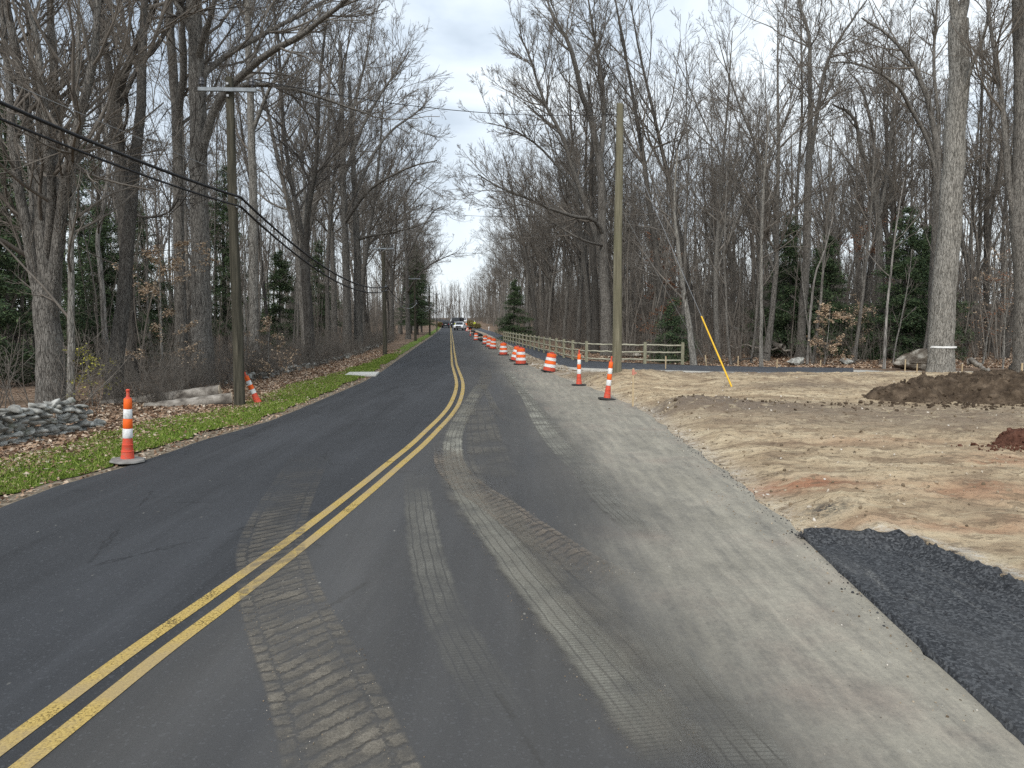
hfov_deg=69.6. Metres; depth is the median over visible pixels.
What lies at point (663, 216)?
bare tree
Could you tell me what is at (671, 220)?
bare tree
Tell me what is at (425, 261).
overhanging tree
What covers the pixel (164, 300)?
hemlock tree
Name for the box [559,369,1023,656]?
construction dirt
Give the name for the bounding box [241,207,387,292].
overhead cable
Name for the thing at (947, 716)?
lane gravel
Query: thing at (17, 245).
hemlock tree
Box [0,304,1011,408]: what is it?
ground
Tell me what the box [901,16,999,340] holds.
bare tree
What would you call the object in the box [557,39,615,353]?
dark trunk tree
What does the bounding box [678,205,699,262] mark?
bare tree
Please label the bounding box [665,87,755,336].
bare tree
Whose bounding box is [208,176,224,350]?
young tree
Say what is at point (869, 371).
gravel path
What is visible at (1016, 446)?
red stones
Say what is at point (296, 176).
bare tree
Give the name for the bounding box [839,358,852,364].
boulder
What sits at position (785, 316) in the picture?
hemlock tree
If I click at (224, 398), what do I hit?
cut log
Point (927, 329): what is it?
young tree
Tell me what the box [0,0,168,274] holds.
bare tree
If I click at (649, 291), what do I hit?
young tree
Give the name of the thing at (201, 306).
oak tree
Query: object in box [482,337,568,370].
roadside rubble
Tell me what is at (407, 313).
roadside tree
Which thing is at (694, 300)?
guy wire
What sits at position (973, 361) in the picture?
fallen branch
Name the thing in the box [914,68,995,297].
bare tree
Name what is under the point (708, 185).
bare tree
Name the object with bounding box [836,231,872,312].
young tree
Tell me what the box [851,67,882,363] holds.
young tree
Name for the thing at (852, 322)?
beech sapling
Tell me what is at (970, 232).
bare tree
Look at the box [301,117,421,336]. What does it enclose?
overhanging tree
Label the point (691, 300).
bare tree
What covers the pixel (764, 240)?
bare tree
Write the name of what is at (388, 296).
bare tree
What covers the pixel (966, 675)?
apron stones
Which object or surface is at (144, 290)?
beech sapling
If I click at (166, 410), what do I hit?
fallen leaves
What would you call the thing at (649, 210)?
bare tree
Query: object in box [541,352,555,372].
traffic barrel
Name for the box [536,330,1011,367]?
forest leaves
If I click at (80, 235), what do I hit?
hemlock tree
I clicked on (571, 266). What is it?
overhanging tree
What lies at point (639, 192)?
bare tree
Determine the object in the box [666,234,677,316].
young tree
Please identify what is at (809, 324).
thin bent tree
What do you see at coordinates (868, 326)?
hemlock tree
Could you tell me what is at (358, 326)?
spreading tree
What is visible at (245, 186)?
bare tree
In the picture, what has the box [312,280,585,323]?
thicket
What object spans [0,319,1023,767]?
road
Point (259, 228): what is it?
bare tree
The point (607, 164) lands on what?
bare tree
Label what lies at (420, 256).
overhanging tree
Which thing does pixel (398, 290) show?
wood
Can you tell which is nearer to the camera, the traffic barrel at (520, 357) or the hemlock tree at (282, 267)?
the traffic barrel at (520, 357)
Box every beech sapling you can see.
[64,343,120,404]
[111,240,219,388]
[244,314,300,377]
[634,231,695,340]
[636,304,675,348]
[805,300,854,363]
[837,193,895,303]
[837,293,877,358]
[963,245,1013,364]
[972,249,1013,368]
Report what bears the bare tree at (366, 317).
on the ground at (30, 389)
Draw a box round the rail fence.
[503,331,683,364]
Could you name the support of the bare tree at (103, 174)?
on the ground at (30, 389)
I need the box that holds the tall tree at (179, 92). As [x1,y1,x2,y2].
[136,0,274,379]
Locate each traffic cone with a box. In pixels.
[109,389,144,464]
[244,372,260,402]
[572,350,585,385]
[598,356,615,400]
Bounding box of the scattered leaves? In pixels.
[0,370,366,487]
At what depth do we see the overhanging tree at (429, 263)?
162.75 m
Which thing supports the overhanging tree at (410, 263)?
on the ground at (30, 389)
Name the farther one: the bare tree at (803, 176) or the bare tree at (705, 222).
the bare tree at (803, 176)
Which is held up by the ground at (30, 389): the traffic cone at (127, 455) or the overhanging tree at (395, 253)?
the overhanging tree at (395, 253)
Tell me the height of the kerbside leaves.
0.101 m
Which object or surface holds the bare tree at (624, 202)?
on the ground at (30, 389)
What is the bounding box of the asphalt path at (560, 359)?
[473,328,852,372]
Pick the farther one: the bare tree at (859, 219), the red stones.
the bare tree at (859, 219)
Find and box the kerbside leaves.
[0,363,391,506]
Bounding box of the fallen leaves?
[0,350,401,467]
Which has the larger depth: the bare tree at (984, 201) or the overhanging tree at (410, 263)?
the overhanging tree at (410, 263)
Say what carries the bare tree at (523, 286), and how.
on the ground at (30, 389)
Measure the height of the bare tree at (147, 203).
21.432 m
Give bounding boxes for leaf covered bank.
[0,322,435,459]
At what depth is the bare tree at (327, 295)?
48.18 m
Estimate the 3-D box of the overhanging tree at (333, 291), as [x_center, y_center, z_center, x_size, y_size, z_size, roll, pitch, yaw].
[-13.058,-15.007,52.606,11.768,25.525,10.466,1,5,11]
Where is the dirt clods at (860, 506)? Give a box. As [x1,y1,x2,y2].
[564,370,1023,530]
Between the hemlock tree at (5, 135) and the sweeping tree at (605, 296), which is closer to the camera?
the hemlock tree at (5, 135)
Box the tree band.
[930,346,956,347]
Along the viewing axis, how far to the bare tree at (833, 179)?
109.57 m
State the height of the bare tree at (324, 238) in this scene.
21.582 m
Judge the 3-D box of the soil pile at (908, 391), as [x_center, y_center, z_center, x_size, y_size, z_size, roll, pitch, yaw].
[10.020,0.232,18.634,2.700,0.698,3.240,0,5,0]
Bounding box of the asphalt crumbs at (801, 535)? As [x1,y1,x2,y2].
[786,531,868,546]
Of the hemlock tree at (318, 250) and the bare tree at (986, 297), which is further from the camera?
the hemlock tree at (318, 250)
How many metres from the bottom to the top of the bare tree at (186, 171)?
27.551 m
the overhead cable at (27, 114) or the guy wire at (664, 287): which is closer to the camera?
the overhead cable at (27, 114)
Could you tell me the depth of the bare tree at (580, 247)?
48.51 m
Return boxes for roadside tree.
[391,187,491,338]
[925,0,1023,372]
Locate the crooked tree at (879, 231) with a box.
[768,0,948,354]
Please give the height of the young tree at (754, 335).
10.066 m
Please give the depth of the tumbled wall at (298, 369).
31.06 m
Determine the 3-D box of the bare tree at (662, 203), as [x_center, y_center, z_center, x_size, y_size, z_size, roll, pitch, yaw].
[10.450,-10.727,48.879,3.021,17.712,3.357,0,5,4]
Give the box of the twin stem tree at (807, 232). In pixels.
[725,0,913,358]
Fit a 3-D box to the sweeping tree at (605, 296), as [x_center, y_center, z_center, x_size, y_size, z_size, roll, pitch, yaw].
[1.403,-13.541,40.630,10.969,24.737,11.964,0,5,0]
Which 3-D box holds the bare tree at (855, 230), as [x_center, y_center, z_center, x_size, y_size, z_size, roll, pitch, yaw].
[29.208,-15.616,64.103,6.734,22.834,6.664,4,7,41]
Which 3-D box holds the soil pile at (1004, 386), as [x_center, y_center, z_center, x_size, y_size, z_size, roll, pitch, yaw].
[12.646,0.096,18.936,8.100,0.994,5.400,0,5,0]
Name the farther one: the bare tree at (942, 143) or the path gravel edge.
the bare tree at (942, 143)
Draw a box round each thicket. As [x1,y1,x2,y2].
[0,66,387,385]
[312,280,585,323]
[513,150,1013,358]
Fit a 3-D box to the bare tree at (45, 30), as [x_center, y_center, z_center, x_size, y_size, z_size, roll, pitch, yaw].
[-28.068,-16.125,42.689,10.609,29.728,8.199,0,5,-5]
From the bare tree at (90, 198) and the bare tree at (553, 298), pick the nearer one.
the bare tree at (90, 198)
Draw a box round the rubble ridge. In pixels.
[636,394,938,418]
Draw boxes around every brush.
[105,324,399,402]
[246,300,584,332]
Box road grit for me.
[543,419,968,762]
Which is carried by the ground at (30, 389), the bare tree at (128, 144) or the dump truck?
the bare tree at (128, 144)
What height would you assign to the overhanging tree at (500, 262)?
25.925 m
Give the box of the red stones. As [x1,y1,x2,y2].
[951,442,1023,457]
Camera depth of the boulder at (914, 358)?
32.20 m
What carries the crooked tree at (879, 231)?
on the ground at (30, 389)
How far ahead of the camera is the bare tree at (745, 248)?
50.80 m
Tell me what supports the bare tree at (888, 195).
on the ground at (30, 389)
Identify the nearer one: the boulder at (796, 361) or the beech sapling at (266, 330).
the beech sapling at (266, 330)
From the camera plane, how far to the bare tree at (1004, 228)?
55.29 m
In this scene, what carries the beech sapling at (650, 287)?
on the ground at (30, 389)
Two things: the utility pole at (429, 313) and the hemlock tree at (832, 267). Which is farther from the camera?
the utility pole at (429, 313)
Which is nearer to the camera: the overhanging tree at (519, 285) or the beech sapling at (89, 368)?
the beech sapling at (89, 368)
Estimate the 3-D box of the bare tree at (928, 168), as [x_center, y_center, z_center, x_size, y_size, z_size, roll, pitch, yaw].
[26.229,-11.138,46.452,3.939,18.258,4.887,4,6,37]
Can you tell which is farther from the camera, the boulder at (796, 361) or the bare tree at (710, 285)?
the bare tree at (710, 285)
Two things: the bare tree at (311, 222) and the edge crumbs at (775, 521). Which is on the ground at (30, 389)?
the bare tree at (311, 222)
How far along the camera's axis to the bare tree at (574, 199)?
74.10 m
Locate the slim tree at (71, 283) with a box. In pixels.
[0,0,187,404]
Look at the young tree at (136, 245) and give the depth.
27.79 m
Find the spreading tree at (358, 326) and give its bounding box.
[313,73,453,352]
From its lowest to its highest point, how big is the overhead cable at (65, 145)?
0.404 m
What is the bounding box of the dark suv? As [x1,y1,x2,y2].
[442,321,448,327]
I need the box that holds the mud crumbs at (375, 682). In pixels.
[236,508,702,762]
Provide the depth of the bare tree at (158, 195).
42.75 m
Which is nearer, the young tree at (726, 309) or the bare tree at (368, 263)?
the young tree at (726, 309)
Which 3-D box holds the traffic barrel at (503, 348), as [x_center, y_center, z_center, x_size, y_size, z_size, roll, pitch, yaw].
[-0.517,-2.135,44.597,0.700,0.772,0.700,0,5,0]
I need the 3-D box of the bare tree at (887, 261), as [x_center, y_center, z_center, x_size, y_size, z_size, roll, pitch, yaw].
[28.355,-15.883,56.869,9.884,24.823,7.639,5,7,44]
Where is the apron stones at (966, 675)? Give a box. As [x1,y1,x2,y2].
[818,543,1023,732]
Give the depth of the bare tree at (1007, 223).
62.34 m
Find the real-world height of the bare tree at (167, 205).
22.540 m
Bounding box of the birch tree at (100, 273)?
[20,2,166,375]
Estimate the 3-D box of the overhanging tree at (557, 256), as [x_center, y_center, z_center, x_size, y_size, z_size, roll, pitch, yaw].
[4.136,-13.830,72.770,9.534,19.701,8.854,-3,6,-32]
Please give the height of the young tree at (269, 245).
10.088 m
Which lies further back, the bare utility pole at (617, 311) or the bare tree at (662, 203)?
the bare tree at (662, 203)
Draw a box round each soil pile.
[862,379,944,402]
[906,369,1023,404]
[992,427,1023,445]
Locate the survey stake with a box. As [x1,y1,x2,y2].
[632,368,636,405]
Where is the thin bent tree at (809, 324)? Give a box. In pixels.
[788,146,878,363]
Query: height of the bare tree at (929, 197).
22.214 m
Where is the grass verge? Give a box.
[1,327,439,494]
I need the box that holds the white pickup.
[454,322,465,330]
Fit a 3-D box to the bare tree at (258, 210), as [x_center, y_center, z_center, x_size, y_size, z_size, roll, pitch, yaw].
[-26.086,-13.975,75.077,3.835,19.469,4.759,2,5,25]
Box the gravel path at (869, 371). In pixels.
[853,370,893,371]
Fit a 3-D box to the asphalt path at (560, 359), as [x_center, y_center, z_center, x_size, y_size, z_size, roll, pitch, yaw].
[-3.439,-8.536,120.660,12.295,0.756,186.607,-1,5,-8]
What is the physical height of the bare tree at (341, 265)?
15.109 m
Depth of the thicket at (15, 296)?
29.00 m
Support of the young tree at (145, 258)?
on the ground at (30, 389)
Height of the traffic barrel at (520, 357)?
0.830 m
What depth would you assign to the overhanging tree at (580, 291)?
53.83 m
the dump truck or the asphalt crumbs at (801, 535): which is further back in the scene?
the dump truck
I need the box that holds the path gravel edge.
[569,367,771,372]
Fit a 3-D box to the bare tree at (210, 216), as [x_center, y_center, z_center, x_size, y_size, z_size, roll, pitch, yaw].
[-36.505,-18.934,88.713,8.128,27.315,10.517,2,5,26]
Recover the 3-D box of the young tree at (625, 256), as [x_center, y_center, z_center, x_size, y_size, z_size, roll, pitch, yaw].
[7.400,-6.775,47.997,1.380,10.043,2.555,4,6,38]
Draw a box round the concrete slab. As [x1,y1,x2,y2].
[345,372,378,376]
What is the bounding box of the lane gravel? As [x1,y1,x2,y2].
[644,426,981,726]
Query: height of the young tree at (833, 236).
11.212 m
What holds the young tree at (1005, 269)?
on the ground at (30, 389)
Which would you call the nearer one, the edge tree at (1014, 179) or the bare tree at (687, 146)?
the edge tree at (1014, 179)
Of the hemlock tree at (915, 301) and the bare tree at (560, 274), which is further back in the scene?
the bare tree at (560, 274)
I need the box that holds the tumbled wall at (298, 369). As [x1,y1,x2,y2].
[219,340,390,383]
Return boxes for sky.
[0,0,1013,317]
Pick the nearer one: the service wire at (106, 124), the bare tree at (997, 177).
the service wire at (106, 124)
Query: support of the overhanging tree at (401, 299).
on the ground at (30, 389)
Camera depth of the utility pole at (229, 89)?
17.39 m
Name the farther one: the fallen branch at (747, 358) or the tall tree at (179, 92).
the fallen branch at (747, 358)
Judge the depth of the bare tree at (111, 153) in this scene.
57.64 m
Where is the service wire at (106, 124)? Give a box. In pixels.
[0,78,228,173]
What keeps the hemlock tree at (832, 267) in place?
on the ground at (30, 389)
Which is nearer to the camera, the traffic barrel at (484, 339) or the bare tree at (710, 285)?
the bare tree at (710, 285)
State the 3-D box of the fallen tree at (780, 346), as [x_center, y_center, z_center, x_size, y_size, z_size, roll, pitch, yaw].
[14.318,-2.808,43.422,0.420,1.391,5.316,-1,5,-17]
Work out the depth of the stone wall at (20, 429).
12.83 m
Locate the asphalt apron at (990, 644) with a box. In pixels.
[803,527,1023,744]
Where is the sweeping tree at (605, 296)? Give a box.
[439,0,629,355]
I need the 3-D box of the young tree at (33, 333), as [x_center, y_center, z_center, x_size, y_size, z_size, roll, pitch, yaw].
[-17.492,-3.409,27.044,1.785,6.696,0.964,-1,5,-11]
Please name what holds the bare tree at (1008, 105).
on the ground at (30, 389)
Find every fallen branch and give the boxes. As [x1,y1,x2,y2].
[699,341,790,351]
[732,352,767,362]
[966,357,989,371]
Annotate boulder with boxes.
[622,353,642,356]
[787,357,803,365]
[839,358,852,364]
[892,348,927,369]
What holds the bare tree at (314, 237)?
on the ground at (30, 389)
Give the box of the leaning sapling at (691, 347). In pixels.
[603,132,716,364]
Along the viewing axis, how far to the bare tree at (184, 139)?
34.09 m
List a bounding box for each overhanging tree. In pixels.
[164,0,404,350]
[258,2,400,348]
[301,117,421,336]
[305,109,413,307]
[314,5,461,324]
[350,116,433,337]
[380,157,441,327]
[386,158,447,333]
[393,232,432,329]
[393,235,440,285]
[395,186,444,307]
[407,217,440,326]
[412,215,439,328]
[470,177,525,330]
[470,234,510,327]
[472,223,520,314]
[478,195,518,319]
[489,141,559,335]
[491,193,545,329]
[498,148,587,338]
[499,221,522,321]
[505,59,649,347]
[519,158,596,336]
[538,126,641,340]
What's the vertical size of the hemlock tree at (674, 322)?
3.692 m
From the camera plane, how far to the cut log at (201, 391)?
18.61 m
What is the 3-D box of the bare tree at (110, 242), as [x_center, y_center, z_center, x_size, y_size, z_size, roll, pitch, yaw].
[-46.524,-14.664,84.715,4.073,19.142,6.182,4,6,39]
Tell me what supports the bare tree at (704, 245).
on the ground at (30, 389)
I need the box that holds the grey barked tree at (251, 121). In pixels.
[208,0,376,356]
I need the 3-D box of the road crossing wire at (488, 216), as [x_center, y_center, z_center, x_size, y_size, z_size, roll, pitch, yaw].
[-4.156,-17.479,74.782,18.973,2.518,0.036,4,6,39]
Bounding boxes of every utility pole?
[198,76,256,405]
[372,243,393,354]
[409,276,420,340]
[425,286,432,334]
[433,293,439,331]
[612,103,623,372]
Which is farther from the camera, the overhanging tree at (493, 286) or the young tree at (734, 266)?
the overhanging tree at (493, 286)
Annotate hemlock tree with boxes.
[0,57,77,384]
[0,94,92,381]
[0,116,67,362]
[21,117,147,367]
[60,205,167,372]
[134,197,174,358]
[208,163,268,354]
[258,249,322,349]
[299,240,342,340]
[394,257,431,333]
[398,245,435,334]
[418,262,435,331]
[494,279,540,340]
[648,295,699,363]
[740,213,848,357]
[753,269,797,350]
[776,233,872,355]
[838,205,966,361]
[838,301,886,359]
[872,225,976,357]
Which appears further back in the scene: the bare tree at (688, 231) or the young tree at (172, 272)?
the bare tree at (688, 231)
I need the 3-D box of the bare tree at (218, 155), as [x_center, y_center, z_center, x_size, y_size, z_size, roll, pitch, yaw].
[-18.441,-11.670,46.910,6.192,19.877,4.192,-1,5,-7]
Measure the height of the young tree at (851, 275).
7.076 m
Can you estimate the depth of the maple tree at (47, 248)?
16.77 m
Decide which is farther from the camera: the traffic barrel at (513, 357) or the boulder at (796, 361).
the traffic barrel at (513, 357)
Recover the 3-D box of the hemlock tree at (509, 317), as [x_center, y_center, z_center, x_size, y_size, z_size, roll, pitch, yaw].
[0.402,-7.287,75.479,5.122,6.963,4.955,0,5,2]
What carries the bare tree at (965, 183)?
on the ground at (30, 389)
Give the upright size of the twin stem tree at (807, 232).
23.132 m
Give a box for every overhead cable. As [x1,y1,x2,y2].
[0,100,241,197]
[0,117,241,206]
[241,196,387,287]
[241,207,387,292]
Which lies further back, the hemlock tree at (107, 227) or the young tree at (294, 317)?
the young tree at (294, 317)
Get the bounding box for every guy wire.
[622,210,709,369]
[623,136,731,386]
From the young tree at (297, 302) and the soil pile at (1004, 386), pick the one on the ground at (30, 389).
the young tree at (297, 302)
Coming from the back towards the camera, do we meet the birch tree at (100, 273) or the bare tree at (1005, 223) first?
the bare tree at (1005, 223)
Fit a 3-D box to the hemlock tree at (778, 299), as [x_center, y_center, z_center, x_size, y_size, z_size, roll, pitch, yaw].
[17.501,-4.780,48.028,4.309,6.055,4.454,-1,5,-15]
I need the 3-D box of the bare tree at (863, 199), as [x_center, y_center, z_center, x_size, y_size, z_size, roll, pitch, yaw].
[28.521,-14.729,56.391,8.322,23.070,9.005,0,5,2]
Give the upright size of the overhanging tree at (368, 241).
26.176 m
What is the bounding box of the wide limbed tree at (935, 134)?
[773,0,983,347]
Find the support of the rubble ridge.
on the construction dirt at (985, 537)
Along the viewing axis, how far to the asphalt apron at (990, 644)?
5.35 m
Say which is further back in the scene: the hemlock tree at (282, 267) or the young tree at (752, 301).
the hemlock tree at (282, 267)
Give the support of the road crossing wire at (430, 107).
attached to the utility pole at (229, 89)
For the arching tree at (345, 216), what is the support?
on the ground at (30, 389)
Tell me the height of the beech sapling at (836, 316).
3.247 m
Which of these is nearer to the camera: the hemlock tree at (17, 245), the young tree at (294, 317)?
the hemlock tree at (17, 245)
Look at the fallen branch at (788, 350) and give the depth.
41.25 m
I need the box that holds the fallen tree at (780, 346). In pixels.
[728,325,785,349]
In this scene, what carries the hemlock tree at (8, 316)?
on the ground at (30, 389)
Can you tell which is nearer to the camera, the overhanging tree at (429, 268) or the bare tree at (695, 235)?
the bare tree at (695, 235)
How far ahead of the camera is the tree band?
27.77 m
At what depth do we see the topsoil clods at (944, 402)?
16.82 m
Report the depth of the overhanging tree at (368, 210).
74.09 m
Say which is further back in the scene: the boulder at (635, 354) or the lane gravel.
the boulder at (635, 354)
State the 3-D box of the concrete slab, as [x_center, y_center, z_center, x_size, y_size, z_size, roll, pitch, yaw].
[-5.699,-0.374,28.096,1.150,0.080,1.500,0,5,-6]
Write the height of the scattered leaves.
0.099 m
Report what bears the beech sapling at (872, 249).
on the ground at (30, 389)
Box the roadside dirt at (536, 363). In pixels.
[468,330,574,375]
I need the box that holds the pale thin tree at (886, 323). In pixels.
[846,80,942,368]
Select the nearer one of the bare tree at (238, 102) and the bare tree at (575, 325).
the bare tree at (238, 102)
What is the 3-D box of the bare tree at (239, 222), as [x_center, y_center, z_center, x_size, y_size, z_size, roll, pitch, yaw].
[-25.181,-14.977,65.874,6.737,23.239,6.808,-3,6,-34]
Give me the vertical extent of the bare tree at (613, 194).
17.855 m
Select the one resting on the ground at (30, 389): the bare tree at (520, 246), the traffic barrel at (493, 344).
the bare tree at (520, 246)
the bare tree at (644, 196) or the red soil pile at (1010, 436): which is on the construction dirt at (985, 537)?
the red soil pile at (1010, 436)
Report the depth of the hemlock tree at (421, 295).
129.16 m
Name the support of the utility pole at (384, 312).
on the ground at (30, 389)
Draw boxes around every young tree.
[24,208,34,357]
[99,85,142,315]
[134,157,155,361]
[161,210,173,356]
[162,206,218,359]
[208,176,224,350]
[218,197,262,343]
[222,170,257,370]
[248,164,270,329]
[258,206,287,336]
[280,129,319,351]
[286,172,301,350]
[607,220,613,324]
[612,203,640,343]
[642,262,654,339]
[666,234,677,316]
[706,144,741,364]
[708,242,740,327]
[733,226,749,325]
[734,243,754,351]
[742,251,767,352]
[746,159,777,362]
[790,230,818,357]
[803,108,841,363]
[812,178,847,328]
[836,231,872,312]
[846,249,860,304]
[849,259,855,308]
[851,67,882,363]
[888,249,919,362]
[919,144,942,347]
[990,236,1013,358]
[994,261,1013,337]
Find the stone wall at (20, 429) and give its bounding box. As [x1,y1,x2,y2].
[0,397,105,446]
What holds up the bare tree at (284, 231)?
on the ground at (30, 389)
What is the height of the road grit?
0.011 m
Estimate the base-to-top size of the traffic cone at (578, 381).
1.147 m
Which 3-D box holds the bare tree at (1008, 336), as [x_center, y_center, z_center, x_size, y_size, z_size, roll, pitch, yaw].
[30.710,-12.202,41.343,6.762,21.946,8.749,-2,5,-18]
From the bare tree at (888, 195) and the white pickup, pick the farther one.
the white pickup
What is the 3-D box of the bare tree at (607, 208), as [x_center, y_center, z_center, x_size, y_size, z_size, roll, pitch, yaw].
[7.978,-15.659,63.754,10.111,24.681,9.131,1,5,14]
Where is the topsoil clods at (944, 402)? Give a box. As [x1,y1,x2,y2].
[609,395,1023,412]
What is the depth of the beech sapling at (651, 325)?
41.96 m
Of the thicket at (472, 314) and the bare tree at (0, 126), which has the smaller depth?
the bare tree at (0, 126)
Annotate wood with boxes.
[9,109,1010,337]
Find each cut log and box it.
[100,385,221,403]
[143,393,232,406]
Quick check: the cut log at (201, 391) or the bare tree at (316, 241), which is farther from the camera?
the bare tree at (316, 241)
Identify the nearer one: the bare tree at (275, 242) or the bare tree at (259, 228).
the bare tree at (259, 228)
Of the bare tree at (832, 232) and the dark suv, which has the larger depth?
the dark suv
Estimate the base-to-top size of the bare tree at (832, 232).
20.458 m
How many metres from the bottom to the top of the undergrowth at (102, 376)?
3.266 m
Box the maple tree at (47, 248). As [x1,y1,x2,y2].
[0,0,259,403]
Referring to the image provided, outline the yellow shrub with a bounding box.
[473,323,480,328]
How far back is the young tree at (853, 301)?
52.91 m
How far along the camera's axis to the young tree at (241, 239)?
39.78 m
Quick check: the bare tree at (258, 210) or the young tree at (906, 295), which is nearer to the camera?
the young tree at (906, 295)
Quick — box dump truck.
[451,318,463,327]
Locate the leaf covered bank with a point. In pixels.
(401, 341)
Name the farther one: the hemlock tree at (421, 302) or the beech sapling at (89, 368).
the hemlock tree at (421, 302)
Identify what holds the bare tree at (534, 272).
on the ground at (30, 389)
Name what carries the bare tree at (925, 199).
on the ground at (30, 389)
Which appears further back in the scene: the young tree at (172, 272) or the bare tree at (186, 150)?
the bare tree at (186, 150)
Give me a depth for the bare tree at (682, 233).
97.77 m
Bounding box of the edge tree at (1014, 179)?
[919,0,1023,371]
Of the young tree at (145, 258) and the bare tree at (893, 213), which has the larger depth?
the bare tree at (893, 213)
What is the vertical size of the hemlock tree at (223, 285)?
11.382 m
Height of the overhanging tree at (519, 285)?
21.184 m
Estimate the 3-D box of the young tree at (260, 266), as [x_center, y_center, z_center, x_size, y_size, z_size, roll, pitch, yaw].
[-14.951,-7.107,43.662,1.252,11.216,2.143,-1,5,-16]
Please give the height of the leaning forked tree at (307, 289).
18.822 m
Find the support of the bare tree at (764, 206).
on the ground at (30, 389)
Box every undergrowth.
[0,280,399,420]
[516,297,1012,365]
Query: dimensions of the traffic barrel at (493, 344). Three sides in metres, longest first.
0.811 x 0.700 x 0.700 m
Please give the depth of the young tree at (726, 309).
35.37 m
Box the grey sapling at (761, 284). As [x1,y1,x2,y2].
[706,65,846,366]
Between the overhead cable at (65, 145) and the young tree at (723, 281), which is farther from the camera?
the young tree at (723, 281)
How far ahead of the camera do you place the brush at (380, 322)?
166.80 m
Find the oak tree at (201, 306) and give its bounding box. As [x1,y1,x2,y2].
[137,0,450,384]
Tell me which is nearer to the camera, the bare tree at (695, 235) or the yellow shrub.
the bare tree at (695, 235)
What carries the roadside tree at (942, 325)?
on the ground at (30, 389)
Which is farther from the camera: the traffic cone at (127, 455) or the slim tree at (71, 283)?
the slim tree at (71, 283)
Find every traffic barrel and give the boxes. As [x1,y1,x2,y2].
[483,335,487,343]
[485,337,491,346]
[488,338,495,348]
[498,342,508,354]
[509,345,518,361]
[514,347,527,364]
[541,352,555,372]
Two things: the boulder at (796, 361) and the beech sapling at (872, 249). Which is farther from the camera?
the beech sapling at (872, 249)
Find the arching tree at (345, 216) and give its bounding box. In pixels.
[304,0,458,347]
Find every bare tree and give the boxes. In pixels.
[0,0,109,349]
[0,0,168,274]
[0,56,25,212]
[68,0,158,244]
[75,132,113,256]
[76,0,247,400]
[84,103,145,223]
[87,202,116,267]
[97,80,151,225]
[121,0,226,334]
[128,146,167,254]
[140,72,245,261]
[143,98,189,336]
[148,0,273,366]
[149,169,190,237]
[161,133,218,232]
[166,43,263,340]
[167,139,241,296]
[206,0,286,347]
[207,82,272,343]
[209,141,248,237]
[236,147,276,337]
[238,170,277,302]
[255,64,325,320]
[258,201,293,321]
[262,177,327,319]
[266,141,358,334]
[275,0,389,347]
[280,131,338,330]
[286,85,349,340]
[298,205,337,290]
[300,100,349,291]
[324,80,392,336]
[325,160,385,310]
[335,246,353,324]
[349,190,377,330]
[360,196,409,324]
[361,224,375,297]
[375,226,392,331]
[483,119,550,339]
[490,158,536,313]
[498,158,574,295]
[507,0,642,349]
[507,222,532,332]
[519,29,645,320]
[528,205,573,321]
[541,147,612,338]
[551,53,658,327]
[553,229,573,332]
[554,118,589,314]
[566,0,708,353]
[583,116,655,302]
[588,88,648,350]
[595,142,660,334]
[596,187,648,273]
[604,0,716,353]
[606,136,658,301]
[611,189,642,255]
[628,154,663,247]
[629,109,706,338]
[630,133,669,348]
[636,146,682,264]
[637,0,885,360]
[638,153,692,294]
[651,11,723,356]
[651,81,692,305]
[653,165,696,310]
[656,0,855,359]
[662,205,699,280]
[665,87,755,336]
[673,69,745,335]
[678,90,728,356]
[678,98,767,312]
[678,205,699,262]
[686,141,752,328]
[687,219,702,270]
[688,57,775,334]
[694,124,744,329]
[697,90,745,338]
[698,222,713,266]
[709,79,806,356]
[727,162,761,342]
[729,0,855,354]
[730,88,802,279]
[735,128,763,264]
[745,66,884,273]
[746,157,781,244]
[759,118,805,226]
[787,130,831,235]
[790,117,860,323]
[801,2,932,328]
[812,66,891,300]
[812,149,850,285]
[819,0,947,328]
[823,149,863,300]
[827,9,931,319]
[836,43,971,310]
[840,140,868,290]
[844,138,884,304]
[849,15,929,316]
[859,47,972,285]
[889,97,967,236]
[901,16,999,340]
[902,58,963,301]
[906,0,1013,355]
[912,0,1012,351]
[914,28,1012,326]
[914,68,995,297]
[916,108,976,223]
[919,72,985,217]
[966,130,1012,242]
[967,46,1012,338]
[975,78,1012,324]
[979,30,1013,357]
[992,68,1013,172]
[992,169,1008,271]
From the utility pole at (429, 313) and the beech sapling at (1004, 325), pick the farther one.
the utility pole at (429, 313)
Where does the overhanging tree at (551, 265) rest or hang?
on the ground at (30, 389)
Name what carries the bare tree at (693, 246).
on the ground at (30, 389)
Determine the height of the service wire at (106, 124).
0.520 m
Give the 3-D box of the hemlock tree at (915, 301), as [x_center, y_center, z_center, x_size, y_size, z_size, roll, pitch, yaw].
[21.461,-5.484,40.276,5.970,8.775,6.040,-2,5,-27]
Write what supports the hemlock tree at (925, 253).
on the ground at (30, 389)
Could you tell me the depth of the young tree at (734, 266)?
66.68 m
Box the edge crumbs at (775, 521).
[674,435,917,647]
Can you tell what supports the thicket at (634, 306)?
on the ground at (30, 389)
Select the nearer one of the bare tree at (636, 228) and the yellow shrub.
the bare tree at (636, 228)
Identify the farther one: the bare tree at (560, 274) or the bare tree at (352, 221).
the bare tree at (560, 274)
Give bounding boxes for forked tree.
[82,0,318,381]
[212,0,364,362]
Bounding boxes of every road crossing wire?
[254,79,614,115]
[427,211,531,216]
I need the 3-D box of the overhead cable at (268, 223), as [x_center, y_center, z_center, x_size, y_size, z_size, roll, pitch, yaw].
[-6.847,-4.868,30.284,0.060,1.312,25.922,0,5,-2]
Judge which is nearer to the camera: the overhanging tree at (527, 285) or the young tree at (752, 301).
the young tree at (752, 301)

